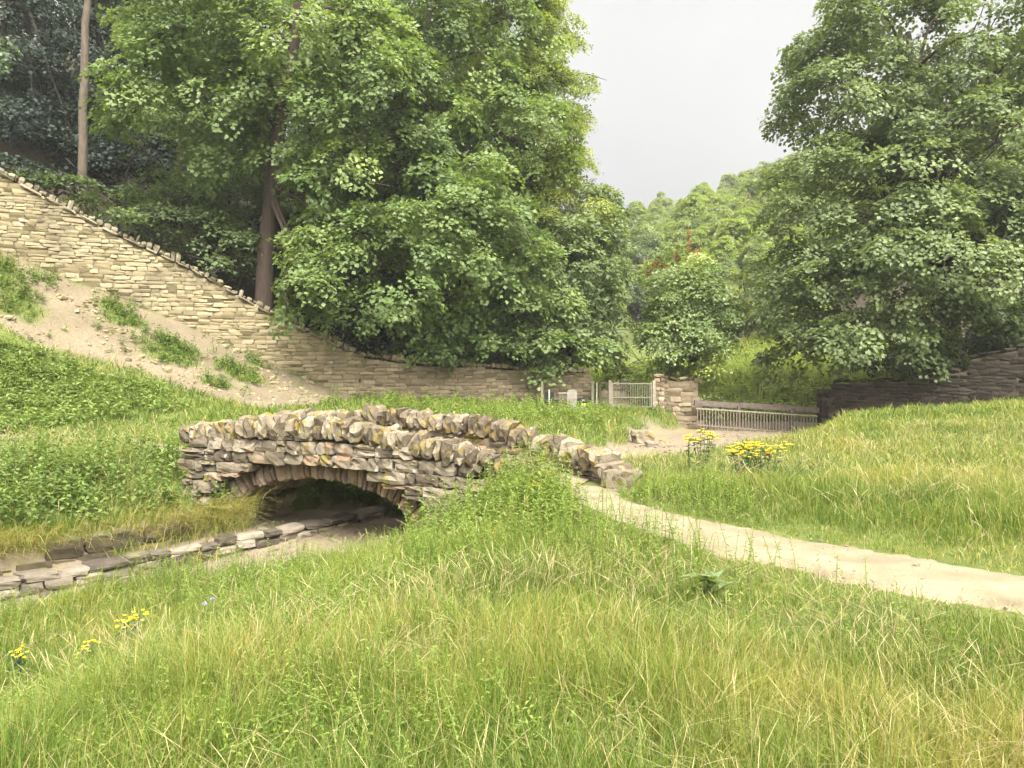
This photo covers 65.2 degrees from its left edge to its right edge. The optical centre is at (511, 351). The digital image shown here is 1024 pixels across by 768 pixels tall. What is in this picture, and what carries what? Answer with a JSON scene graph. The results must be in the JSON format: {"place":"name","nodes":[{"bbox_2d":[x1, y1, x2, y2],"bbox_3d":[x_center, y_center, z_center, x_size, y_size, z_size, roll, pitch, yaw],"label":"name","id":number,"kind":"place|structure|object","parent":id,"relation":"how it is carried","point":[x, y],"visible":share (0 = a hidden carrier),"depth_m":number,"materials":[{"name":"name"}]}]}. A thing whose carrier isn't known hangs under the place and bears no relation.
{"place":"outdoors","nodes":[
{"label":"outdoors","id":0,"kind":"place"},
{"bbox_2d":[0,572,1023,767],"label":"grass","id":1,"kind":"structure","parent":0,"point":[542,668],"depth_m":4.70,"materials":[{"name":"green plant"}]},
{"bbox_2d":[0,456,1023,705],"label":"grass","id":2,"kind":"structure","parent":0,"point":[936,508],"depth_m":9.43,"materials":[{"name":"green plant"}]},
{"bbox_2d":[0,31,1023,767],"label":"ground","id":3,"kind":"structure","parent":0,"point":[56,317],"depth_m":26.05,"materials":[{"name":"beige soil"}]},
{"bbox_2d":[0,3,23,117],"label":"whitebeam","id":4,"kind":"object","parent":3,"relation":"on","point":[7,65],"visible":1,"depth_m":32.79,"materials":[{"name":"green plant"}]},
{"bbox_2d":[4,645,30,687],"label":"ragwort","id":5,"kind":"object","parent":3,"relation":"on","point":[19,654],"visible":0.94,"depth_m":7.65,"materials":[{"name":"yellow plant"}]},
{"bbox_2d":[0,3,69,132],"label":"dark conifer","id":6,"kind":"object","parent":3,"relation":"on","point":[11,87],"visible":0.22,"depth_m":42.78,"materials":[{"name":"green plant"}]},
{"bbox_2d":[0,152,86,196],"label":"shrub","id":7,"kind":"object","parent":3,"relation":"on","point":[11,159],"visible":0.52,"depth_m":30.53,"materials":[{"name":"green plant"}]},
{"bbox_2d":[0,0,107,174],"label":"dark conifer","id":8,"kind":"object","parent":3,"relation":"on","point":[46,59],"visible":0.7,"depth_m":39.06,"materials":[{"name":"green plant"}]},
{"bbox_2d":[4,157,116,217],"bbox_3d":[-17.442,-5.913,31.853,4.038,3.427,5.111,0,0,0],"label":"shrub","id":9,"kind":"object","parent":3,"relation":"on","point":[95,202],"visible":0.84,"depth_m":31.61,"materials":[{"name":"green plant"}]},
{"bbox_2d":[0,94,128,185],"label":"dark conifer","id":10,"kind":"object","parent":3,"relation":"on","point":[8,139],"visible":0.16,"depth_m":40.27,"materials":[{"name":"green plant"}]},
{"bbox_2d":[0,0,154,176],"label":"dark conifer","id":11,"kind":"object","parent":3,"relation":"on","point":[94,23],"visible":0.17,"depth_m":44.45,"materials":[{"name":"green plant"}]},
{"bbox_2d":[76,0,90,214],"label":"pine tree","id":12,"kind":"object","parent":3,"relation":"on","point":[83,133],"visible":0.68,"depth_m":34.34,"materials":[{"name":"brown plant"}]},
{"bbox_2d":[0,334,191,433],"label":"bank herbs","id":13,"kind":"object","parent":3,"relation":"on","point":[63,407],"visible":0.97,"depth_m":24.04,"materials":[{"name":"green plant"}]},
{"bbox_2d":[0,520,217,575],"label":"mossy revetment","id":14,"kind":"object","parent":3,"relation":"on","point":[63,551],"visible":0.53,"depth_m":12.50,"materials":[{"name":"stone"}]},
{"bbox_2d":[0,408,244,534],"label":"nettles","id":15,"kind":"object","parent":3,"relation":"on","point":[70,477],"visible":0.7,"depth_m":13.91,"materials":[{"name":"green plant"}]},
{"bbox_2d":[57,118,197,219],"bbox_3d":[-18.797,-8.860,39.970,7.055,5.457,5.277,0,0,0],"label":"shrub","id":16,"kind":"object","parent":3,"relation":"on","point":[165,153],"visible":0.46,"depth_m":39.23,"materials":[{"name":"green plant"}]},
{"bbox_2d":[67,159,188,249],"bbox_3d":[-15.677,-5.237,32.731,5.268,4.237,5.076,0,0,0],"label":"shrub","id":17,"kind":"object","parent":3,"relation":"on","point":[128,218],"visible":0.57,"depth_m":32.94,"materials":[{"name":"green plant"}]},
{"bbox_2d":[56,0,205,170],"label":"dark conifer","id":18,"kind":"object","parent":3,"relation":"on","point":[97,40],"visible":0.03,"depth_m":47.87,"materials":[{"name":"green plant"}]},
{"bbox_2d":[115,609,148,645],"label":"ragwort","id":19,"kind":"object","parent":3,"relation":"on","point":[140,619],"visible":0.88,"depth_m":8.57,"materials":[{"name":"yellow plant"}]},
{"bbox_2d":[0,469,278,574],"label":"hanging grass","id":20,"kind":"structure","parent":3,"relation":"on","point":[214,523],"depth_m":13.29,"materials":[{"name":"green plant"}]},
{"bbox_2d":[0,541,336,640],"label":"streamside herbs","id":21,"kind":"object","parent":3,"relation":"on","point":[282,555],"visible":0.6,"depth_m":11.23,"materials":[{"name":"green plant"}]},
{"bbox_2d":[94,144,243,262],"bbox_3d":[-15.348,-6.487,35.522,6.373,5.848,5.324,0,0,28],"label":"shrub","id":22,"kind":"object","parent":3,"relation":"on","point":[142,198],"visible":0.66,"depth_m":34.98,"materials":[{"name":"green plant"}]},
{"bbox_2d":[0,253,344,398],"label":"bank tufts","id":23,"kind":"object","parent":3,"relation":"on","point":[162,336],"visible":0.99,"depth_m":28.45,"materials":[{"name":"green plant"}]},
{"bbox_2d":[0,259,358,404],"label":"stone debris","id":24,"kind":"object","parent":3,"relation":"on","point":[167,369],"visible":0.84,"depth_m":28.07,"materials":[{"name":"stone"}]},
{"bbox_2d":[117,105,246,224],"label":"shrub","id":25,"kind":"object","parent":3,"relation":"on","point":[172,131],"visible":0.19,"depth_m":41.30,"materials":[{"name":"green plant"}]},
{"bbox_2d":[0,167,365,394],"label":"hillside wall","id":26,"kind":"structure","parent":3,"relation":"on","point":[37,225],"depth_m":30.47,"materials":[{"name":"stone"}]},
{"bbox_2d":[103,0,274,178],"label":"woodland tree","id":27,"kind":"object","parent":3,"relation":"on","point":[150,86],"visible":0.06,"depth_m":44.54,"materials":[{"name":"green plant"}]},
{"bbox_2d":[0,504,393,605],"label":"stone ledge","id":28,"kind":"object","parent":3,"relation":"on","point":[45,578],"visible":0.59,"depth_m":12.88,"materials":[{"name":"grey stone"}]},
{"bbox_2d":[159,206,276,294],"bbox_3d":[-12.985,-3.942,34.593,5.574,4.627,5.769,0,0,0],"label":"shrub","id":29,"kind":"object","parent":3,"relation":"on","point":[230,225],"visible":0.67,"depth_m":34.22,"materials":[{"name":"green plant"}]},
{"bbox_2d":[174,126,300,268],"bbox_3d":[-13.565,-7.215,39.041,6.495,7.498,5.338,0,0,0],"label":"shrub","id":30,"kind":"object","parent":3,"relation":"on","point":[258,189],"visible":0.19,"depth_m":38.03,"materials":[{"name":"green plant"}]},
{"bbox_2d":[215,67,323,224],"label":"woodland tree","id":31,"kind":"object","parent":3,"relation":"on","point":[237,202],"visible":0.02,"depth_m":49.62,"materials":[{"name":"green plant"}]},
{"bbox_2d":[226,509,372,557],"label":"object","id":32,"kind":"object","parent":3,"relation":"on","point":[266,525],"visible":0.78,"depth_m":14.43,"materials":[{"name":"green plant"}]},
{"bbox_2d":[77,0,542,349],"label":"sycamore tree","id":33,"kind":"object","parent":3,"relation":"on","point":[250,60],"visible":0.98,"depth_m":31.26,"materials":[{"name":"green plant"}]},
{"bbox_2d":[230,127,392,312],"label":"woodland tree","id":34,"kind":"object","parent":3,"relation":"on","point":[279,230],"visible":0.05,"depth_m":42.27,"materials":[{"name":"green plant"}]},
{"bbox_2d":[262,0,409,154],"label":"woodland tree","id":35,"kind":"object","parent":3,"relation":"on","point":[301,38],"visible":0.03,"depth_m":51.17,"materials":[{"name":"green plant"}]},
{"bbox_2d":[252,186,426,349],"bbox_3d":[-9.033,-2.573,41.937,9.781,13.331,8.683,0,0,0],"label":"woodland tree","id":36,"kind":"object","parent":3,"relation":"on","point":[278,272],"visible":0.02,"depth_m":39.64,"materials":[{"name":"green plant"}]},
{"bbox_2d":[296,296,414,350],"bbox_3d":[-7.651,-0.908,36.021,6.656,3.592,4.474,0,0,26],"label":"shrub","id":37,"kind":"object","parent":3,"relation":"on","point":[353,325],"visible":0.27,"depth_m":35.35,"materials":[{"name":"green plant"}]},
{"bbox_2d":[309,478,404,518],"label":"arch weeds","id":38,"kind":"object","parent":3,"relation":"on","point":[371,497],"visible":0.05,"depth_m":16.91,"materials":[{"name":"green plant"}]},
{"bbox_2d":[328,36,469,210],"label":"woodland tree","id":39,"kind":"object","parent":3,"relation":"on","point":[367,101],"visible":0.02,"depth_m":48.72,"materials":[{"name":"green plant"}]},
{"bbox_2d":[177,403,642,531],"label":"stone bridge","id":40,"kind":"structure","parent":3,"relation":"on","point":[393,455],"depth_m":14.22,"materials":[{"name":"grey stone"}]},
{"bbox_2d":[311,0,593,375],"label":"sycamore tree","id":41,"kind":"object","parent":3,"relation":"on","point":[485,83],"visible":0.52,"depth_m":34.53,"materials":[{"name":"green plant"}]},
{"bbox_2d":[409,0,524,165],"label":"woodland tree","id":42,"kind":"object","parent":3,"relation":"on","point":[508,29],"visible":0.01,"depth_m":51.51,"materials":[{"name":"green plant"}]},
{"bbox_2d":[355,352,594,403],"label":"mossy wall","id":43,"kind":"structure","parent":3,"relation":"on","point":[479,380],"depth_m":34.36,"materials":[{"name":"brown stone"}]},
{"bbox_2d":[410,244,550,371],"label":"woodland tree","id":44,"kind":"object","parent":3,"relation":"on","point":[459,281],"visible":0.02,"depth_m":40.42,"materials":[{"name":"green plant"}]},
{"bbox_2d":[218,433,743,591],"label":"stream pebbles","id":45,"kind":"object","parent":3,"relation":"on","point":[738,435],"visible":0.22,"depth_m":28.41,"materials":[{"name":"stone"}]},
{"bbox_2d":[0,455,966,767],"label":"meadow herbs","id":46,"kind":"object","parent":3,"relation":"on","point":[670,485],"visible":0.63,"depth_m":7.00,"materials":[{"name":"green plant"}]},
{"bbox_2d":[398,435,586,558],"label":"tall weeds","id":47,"kind":"object","parent":3,"relation":"on","point":[516,482],"visible":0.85,"depth_m":11.15,"materials":[{"name":"green plant"}]},
{"bbox_2d":[354,385,638,444],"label":"bank weeds","id":48,"kind":"object","parent":3,"relation":"on","point":[528,413],"visible":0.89,"depth_m":28.54,"materials":[{"name":"green plant"}]},
{"bbox_2d":[387,275,632,390],"bbox_3d":[-0.142,-0.539,35.813,10.720,6.168,6.307,0,0,0],"label":"maple tree","id":49,"kind":"object","parent":3,"relation":"on","point":[596,341],"visible":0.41,"depth_m":34.37,"materials":[{"name":"green plant"}]},
{"bbox_2d":[0,407,1023,535],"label":"grass","id":50,"kind":"structure","parent":3,"relation":"on","point":[1012,452],"depth_m":17.67,"materials":[{"name":"green plant"}]},
{"bbox_2d":[0,247,1023,447],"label":"grass","id":51,"kind":"structure","parent":3,"relation":"on","point":[931,411],"depth_m":25.72,"materials":[{"name":"green plant"}]},
{"bbox_2d":[437,0,619,280],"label":"beech tree","id":52,"kind":"object","parent":3,"relation":"on","point":[564,76],"visible":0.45,"depth_m":38.91,"materials":[{"name":"green plant"}]},
{"bbox_2d":[456,183,638,388],"bbox_3d":[2.652,-2.937,38.345,7.566,11.401,11.850,0,0,37],"label":"sycamore tree","id":53,"kind":"object","parent":3,"relation":"on","point":[595,275],"visible":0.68,"depth_m":36.61,"materials":[{"name":"green plant"}]},
{"bbox_2d":[589,263,631,325],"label":"hillside tree","id":54,"kind":"object","parent":3,"relation":"on","point":[622,297],"visible":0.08,"depth_m":78.67,"materials":[{"name":"green plant"}]},
{"bbox_2d":[592,358,647,389],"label":"bush","id":55,"kind":"object","parent":3,"relation":"on","point":[630,371],"visible":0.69,"depth_m":44.35,"materials":[{"name":"green plant"}]},
{"bbox_2d":[614,258,638,321],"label":"hillside tree","id":56,"kind":"object","parent":3,"relation":"on","point":[631,292],"visible":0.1,"depth_m":89.09,"materials":[{"name":"green plant"}]},
{"bbox_2d":[608,380,655,408],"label":"field gate","id":57,"kind":"structure","parent":3,"relation":"on","point":[652,393],"depth_m":35.58,"materials":[{"name":"beige paint"}]},
{"bbox_2d":[622,262,651,314],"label":"hillside tree","id":58,"kind":"object","parent":3,"relation":"on","point":[640,293],"visible":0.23,"depth_m":91.05,"materials":[{"name":"green plant"}]},
{"bbox_2d":[629,206,651,227],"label":"hillside tree","id":59,"kind":"object","parent":3,"relation":"on","point":[641,210],"visible":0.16,"depth_m":152.63,"materials":[{"name":"green plant"}]},
{"bbox_2d":[620,345,663,380],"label":"bush","id":60,"kind":"object","parent":3,"relation":"on","point":[644,365],"visible":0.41,"depth_m":46.60,"materials":[{"name":"green plant"}]},
{"bbox_2d":[630,429,654,443],"bbox_3d":[4.811,3.163,29.503,0.838,0.645,0.698,0,0,0],"label":"boulder","id":61,"kind":"object","parent":3,"relation":"on","point":[639,436],"visible":0.73,"depth_m":29.25,"materials":[{"name":"stone"}]},
{"bbox_2d":[616,231,671,306],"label":"hillside tree","id":62,"kind":"object","parent":3,"relation":"on","point":[651,246],"visible":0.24,"depth_m":95.62,"materials":[{"name":"green plant"}]},
{"bbox_2d":[628,214,666,260],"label":"hillside tree","id":63,"kind":"object","parent":3,"relation":"on","point":[638,229],"visible":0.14,"depth_m":103.97,"materials":[{"name":"green plant"}]},
{"bbox_2d":[653,374,664,410],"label":"gate pier","id":64,"kind":"structure","parent":3,"relation":"on","point":[659,379],"depth_m":35.61,"materials":[{"name":"brown stone"}]},
{"bbox_2d":[647,191,673,211],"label":"hillside tree","id":65,"kind":"object","parent":3,"relation":"on","point":[661,201],"visible":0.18,"depth_m":171.12,"materials":[{"name":"green plant"}]},
{"bbox_2d":[663,375,702,428],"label":"gatepost wall","id":66,"kind":"structure","parent":3,"relation":"on","point":[680,397],"depth_m":36.09,"materials":[{"name":"brown stone"}]},
{"bbox_2d":[664,220,702,261],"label":"hillside tree","id":67,"kind":"object","parent":3,"relation":"on","point":[680,234],"visible":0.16,"depth_m":97.39,"materials":[{"name":"green plant"}]},
{"bbox_2d":[673,192,711,230],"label":"hillside tree","id":68,"kind":"object","parent":3,"relation":"on","point":[693,202],"visible":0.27,"depth_m":107.51,"materials":[{"name":"green plant"}]},
{"bbox_2d":[630,228,755,422],"bbox_3d":[8.607,-1.340,38.333,6.392,9.223,7.491,0,0,0],"label":"young sycamore","id":69,"kind":"object","parent":3,"relation":"on","point":[663,321],"visible":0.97,"depth_m":36.42,"materials":[{"name":"green plant"}]},
{"bbox_2d":[683,226,713,260],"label":"hillside tree","id":70,"kind":"object","parent":3,"relation":"on","point":[695,237],"visible":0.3,"depth_m":94.66,"materials":[{"name":"green plant"}]},
{"bbox_2d":[685,428,718,472],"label":"ragwort","id":71,"kind":"object","parent":3,"relation":"on","point":[704,439],"visible":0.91,"depth_m":15.49,"materials":[{"name":"yellow plant"}]},
{"bbox_2d":[692,192,718,221],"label":"hillside tree","id":72,"kind":"object","parent":3,"relation":"on","point":[713,196],"visible":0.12,"depth_m":117.82,"materials":[{"name":"green plant"}]},
{"bbox_2d":[680,569,736,598],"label":"dock plant","id":73,"kind":"object","parent":3,"relation":"on","point":[709,578],"visible":0.93,"depth_m":7.59,"materials":[{"name":"green plant"}]},
{"bbox_2d":[704,196,736,222],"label":"hillside tree","id":74,"kind":"object","parent":3,"relation":"on","point":[716,209],"visible":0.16,"depth_m":115.02,"materials":[{"name":"green plant"}]},
{"bbox_2d":[704,235,744,283],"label":"hillside tree","id":75,"kind":"object","parent":3,"relation":"on","point":[724,245],"visible":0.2,"depth_m":82.21,"materials":[{"name":"green plant"}]},
{"bbox_2d":[701,208,748,266],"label":"hillside tree","id":76,"kind":"object","parent":3,"relation":"on","point":[713,226],"visible":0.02,"depth_m":94.75,"materials":[{"name":"green plant"}]},
{"bbox_2d":[716,173,737,191],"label":"hillside tree","id":77,"kind":"object","parent":3,"relation":"on","point":[729,178],"visible":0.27,"depth_m":173.74,"materials":[{"name":"green plant"}]},
{"bbox_2d":[708,217,751,264],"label":"hillside tree","id":78,"kind":"object","parent":3,"relation":"on","point":[726,227],"visible":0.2,"depth_m":90.42,"materials":[{"name":"green plant"}]},
{"bbox_2d":[717,256,752,330],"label":"hillside tree","id":79,"kind":"object","parent":3,"relation":"on","point":[722,259],"visible":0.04,"depth_m":78.98,"materials":[{"name":"green plant"}]},
{"bbox_2d":[713,268,764,332],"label":"hillside tree","id":80,"kind":"object","parent":3,"relation":"on","point":[739,293],"visible":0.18,"depth_m":74.97,"materials":[{"name":"green plant"}]},
{"bbox_2d":[719,197,762,218],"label":"hillside tree","id":81,"kind":"object","parent":3,"relation":"on","point":[737,202],"visible":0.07,"depth_m":112.40,"materials":[{"name":"green plant"}]},
{"bbox_2d":[727,207,757,239],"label":"hillside tree","id":82,"kind":"object","parent":3,"relation":"on","point":[746,211],"visible":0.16,"depth_m":102.75,"materials":[{"name":"green plant"}]},
{"bbox_2d":[726,441,765,475],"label":"ragwort","id":83,"kind":"object","parent":3,"relation":"on","point":[747,456],"visible":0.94,"depth_m":13.84,"materials":[{"name":"yellow plant"}]},
{"bbox_2d":[736,178,764,207],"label":"hillside tree","id":84,"kind":"object","parent":3,"relation":"on","point":[747,193],"visible":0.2,"depth_m":125.24,"materials":[{"name":"green plant"}]},
{"bbox_2d":[694,400,819,431],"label":"water gate","id":85,"kind":"structure","parent":3,"relation":"on","point":[740,405],"depth_m":35.21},
{"bbox_2d":[734,231,786,286],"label":"hillside tree","id":86,"kind":"object","parent":3,"relation":"on","point":[747,249],"visible":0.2,"depth_m":79.90,"materials":[{"name":"green plant"}]},
{"bbox_2d":[556,317,969,421],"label":"grass","id":87,"kind":"structure","parent":3,"relation":"on","point":[739,377],"depth_m":44.33,"materials":[{"name":"green plant"}]},
{"bbox_2d":[737,441,793,475],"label":"ragwort","id":88,"kind":"object","parent":3,"relation":"on","point":[767,453],"visible":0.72,"depth_m":14.15,"materials":[{"name":"yellow plant"}]},
{"bbox_2d":[748,221,784,260],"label":"hillside tree","id":89,"kind":"object","parent":3,"relation":"on","point":[767,239],"visible":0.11,"depth_m":85.76,"materials":[{"name":"green plant"}]},
{"bbox_2d":[754,179,789,212],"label":"hillside tree","id":90,"kind":"object","parent":3,"relation":"on","point":[765,198],"visible":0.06,"depth_m":118.74,"materials":[{"name":"green plant"}]},
{"bbox_2d":[769,195,814,224],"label":"hillside tree","id":91,"kind":"object","parent":3,"relation":"on","point":[793,200],"visible":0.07,"depth_m":96.47,"materials":[{"name":"green plant"}]},
{"bbox_2d":[754,226,832,341],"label":"ash tree","id":92,"kind":"object","parent":3,"relation":"on","point":[762,255],"visible":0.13,"depth_m":61.41,"materials":[{"name":"green plant"}]},
{"bbox_2d":[776,224,813,303],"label":"hillside tree","id":93,"kind":"object","parent":3,"relation":"on","point":[800,230],"visible":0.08,"depth_m":80.30,"materials":[{"name":"green plant"}]},
{"bbox_2d":[570,485,1023,614],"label":"footpath","id":94,"kind":"structure","parent":3,"relation":"on","point":[1007,588],"depth_m":8.26,"materials":[{"name":"beige gravel"}]},
{"bbox_2d":[804,221,842,304],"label":"hillside tree","id":95,"kind":"object","parent":3,"relation":"on","point":[819,236],"visible":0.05,"depth_m":78.58,"materials":[{"name":"green plant"}]},
{"bbox_2d":[816,388,833,426],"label":"stone pier","id":96,"kind":"structure","parent":3,"relation":"on","point":[824,397],"depth_m":34.82,"materials":[{"name":"grey stone"}]},
{"bbox_2d":[815,170,859,203],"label":"hillside tree","id":97,"kind":"object","parent":3,"relation":"on","point":[835,182],"visible":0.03,"depth_m":98.06,"materials":[{"name":"green plant"}]},
{"bbox_2d":[732,0,1023,389],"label":"sycamore","id":98,"kind":"object","parent":3,"relation":"on","point":[945,228],"visible":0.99,"depth_m":33.12,"materials":[{"name":"green plant"}]},
{"bbox_2d":[830,341,964,381],"bbox_3d":[18.672,0.557,38.728,6.956,2.919,3.618,0,0,-19],"label":"bush","id":99,"kind":"object","parent":3,"relation":"on","point":[882,364],"visible":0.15,"depth_m":38.03,"materials":[{"name":"green plant"}]},
{"bbox_2d":[830,368,975,418],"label":"shaded wall","id":100,"kind":"structure","parent":3,"relation":"on","point":[923,391],"depth_m":33.22,"materials":[{"name":"stone"}]},
{"bbox_2d":[963,321,1022,361],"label":"bush","id":101,"kind":"object","parent":3,"relation":"on","point":[966,347],"visible":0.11,"depth_m":35.95,"materials":[{"name":"green plant"}]},
{"bbox_2d":[964,344,1023,403],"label":"stepped wall","id":102,"kind":"structure","parent":3,"relation":"on","point":[999,375],"depth_m":30.82,"materials":[{"name":"stone"}]},
{"bbox_2d":[984,146,1023,238],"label":"hillside tree","id":103,"kind":"object","parent":3,"relation":"on","point":[1006,163],"visible":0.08,"depth_m":80.17,"materials":[{"name":"green plant"}]},
{"bbox_2d":[0,409,1023,767],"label":"seeding grass","id":104,"kind":"structure","parent":0,"point":[668,575],"depth_m":6.32,"materials":[{"name":"plant"}]},
{"bbox_2d":[0,0,1023,229],"label":"sky","id":105,"kind":"structure","parent":0,"point":[686,86],"materials":[{"name":"white"}]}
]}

